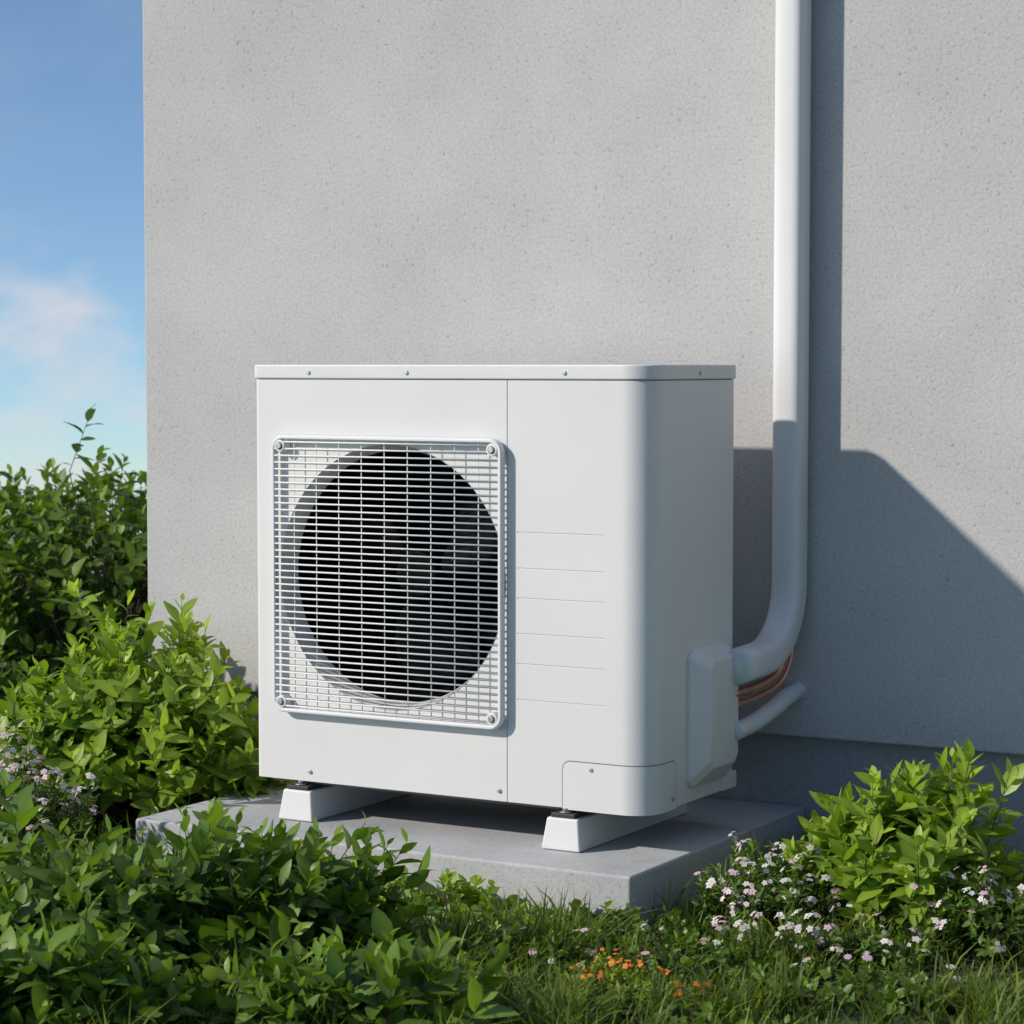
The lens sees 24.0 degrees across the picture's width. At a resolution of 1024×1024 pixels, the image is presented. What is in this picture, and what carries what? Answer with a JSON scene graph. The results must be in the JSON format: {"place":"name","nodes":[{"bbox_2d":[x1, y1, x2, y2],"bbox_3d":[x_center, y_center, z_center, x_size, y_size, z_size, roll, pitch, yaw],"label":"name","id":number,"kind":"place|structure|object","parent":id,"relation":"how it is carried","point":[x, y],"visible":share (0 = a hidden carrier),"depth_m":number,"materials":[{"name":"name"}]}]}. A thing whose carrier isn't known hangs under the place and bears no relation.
{"place":"outdoors","nodes":[
{"label":"outdoors","id":0,"kind":"place"},
{"bbox_2d":[0,0,146,581],"label":"sky","id":1,"kind":"structure","parent":0,"point":[73,327],"materials":[{"name":"blue"}]},
{"bbox_2d":[0,620,1023,1023],"bbox_3d":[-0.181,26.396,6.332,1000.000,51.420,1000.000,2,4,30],"label":"ground","id":2,"kind":"structure","parent":0,"point":[928,972],"depth_m":4.05,"materials":[{"name":"green plant"}]},
{"bbox_2d":[0,628,69,739],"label":"shrub","id":3,"kind":"object","parent":2,"relation":"on","point":[15,678],"visible":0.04,"depth_m":5.72,"materials":[{"name":"green plant"}]},
{"bbox_2d":[0,720,101,855],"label":"flowering plant","id":4,"kind":"object","parent":2,"relation":"on","point":[40,791],"visible":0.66,"depth_m":4.95,"materials":[{"name":"green plant"}]},
{"bbox_2d":[0,403,148,685],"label":"hedge","id":5,"kind":"object","parent":2,"relation":"on","point":[46,552],"visible":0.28,"depth_m":7.14,"materials":[{"name":"green plant"}]},
{"bbox_2d":[0,767,269,1023],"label":"shrub","id":6,"kind":"object","parent":2,"relation":"on","point":[86,956],"visible":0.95,"depth_m":3.83,"materials":[{"name":"green plant"}]},
{"bbox_2d":[0,578,295,841],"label":"shrub","id":7,"kind":"object","parent":2,"relation":"on","point":[191,727],"visible":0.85,"depth_m":5.27,"materials":[{"name":"green plant"}]},
{"bbox_2d":[51,796,519,1023],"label":"shrub","id":8,"kind":"object","parent":2,"relation":"on","point":[318,912],"visible":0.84,"depth_m":3.96,"materials":[{"name":"green plant"}]},
{"bbox_2d":[136,784,804,934],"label":"concrete slab","id":9,"kind":"structure","parent":2,"relation":"on","point":[500,844],"depth_m":4.75,"materials":[{"name":"grey concrete"}]},
{"bbox_2d":[279,780,408,821],"bbox_3d":[-0.327,0.580,5.142,0.084,0.080,0.477,2,4,30],"label":"mounting rail","id":10,"kind":"object","parent":9,"relation":"on","point":[304,801],"visible":0.47,"depth_m":4.96,"materials":[{"name":"white metal"}]},
{"bbox_2d":[542,803,686,852],"bbox_3d":[0.211,0.599,4.835,0.084,0.080,0.477,2,4,30],"label":"mounting rail","id":11,"kind":"object","parent":9,"relation":"on","point":[566,829],"visible":0.49,"depth_m":4.65,"materials":[{"name":"white metal"}]},
{"bbox_2d":[255,365,737,815],"bbox_3d":[-0.029,0.131,4.909,0.947,0.861,0.426,2,4,30],"label":"outdoor heat pump unit","id":12,"kind":"object","parent":11,"relation":"on","point":[509,584],"visible":1,"depth_m":4.72,"materials":[{"name":"white metal"}]},
{"bbox_2d":[292,838,790,987],"bbox_3d":[0.055,0.715,4.394,1.215,0.153,0.854,0,3,-3],"label":"ground cover plant","id":13,"kind":"object","parent":2,"relation":"on","point":[451,883],"visible":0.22,"depth_m":4.41,"materials":[{"name":"green plant"}]},
{"bbox_2d":[241,692,1023,879],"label":"foundation","id":14,"kind":"object","parent":2,"relation":"on","point":[781,769],"depth_m":5.09,"materials":[{"name":"concrete"}]},
{"bbox_2d":[563,945,722,1015],"bbox_3d":[0.206,0.765,3.916,0.277,0.103,0.161,2,4,30],"label":"orange wildflower","id":15,"kind":"object","parent":2,"relation":"on","point":[620,976],"visible":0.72,"depth_m":3.91,"materials":[{"name":"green plant"}]},
{"bbox_2d":[484,903,987,1007],"bbox_3d":[0.385,0.757,4.105,0.872,0.098,0.394,2,4,30],"label":"daisy plant","id":16,"kind":"object","parent":2,"relation":"on","point":[809,968],"visible":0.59,"depth_m":4.11,"materials":[{"name":"green plant"}]},
{"bbox_2d":[545,898,929,1023],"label":"ground cover plant","id":17,"kind":"object","parent":2,"relation":"on","point":[882,999],"visible":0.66,"depth_m":4.01,"materials":[{"name":"green plant"}]},
{"bbox_2d":[691,831,865,963],"bbox_3d":[0.485,0.696,4.368,0.349,0.188,0.475,1,4,13],"label":"flowering plant","id":18,"kind":"object","parent":2,"relation":"on","point":[745,899],"visible":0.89,"depth_m":4.38,"materials":[{"name":"green plant"}]},
{"bbox_2d":[757,738,1023,946],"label":"shrub","id":19,"kind":"object","parent":2,"relation":"on","point":[869,857],"visible":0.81,"depth_m":4.37,"materials":[{"name":"green plant"}]},
{"bbox_2d":[830,862,1023,973],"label":"flowering plant","id":20,"kind":"object","parent":2,"relation":"on","point":[1010,902],"visible":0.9,"depth_m":4.19,"materials":[{"name":"green plant"}]},
{"bbox_2d":[143,0,1023,754],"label":"wall","id":21,"kind":"structure","parent":0,"point":[459,182],"depth_m":5.16,"materials":[{"name":"paint"}]},
{"bbox_2d":[730,0,811,740],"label":"refrigerant pipe duct","id":22,"kind":"object","parent":21,"relation":"attached to","point":[769,650],"visible":1,"depth_m":4.94,"materials":[{"name":"white plastic"}]}
]}

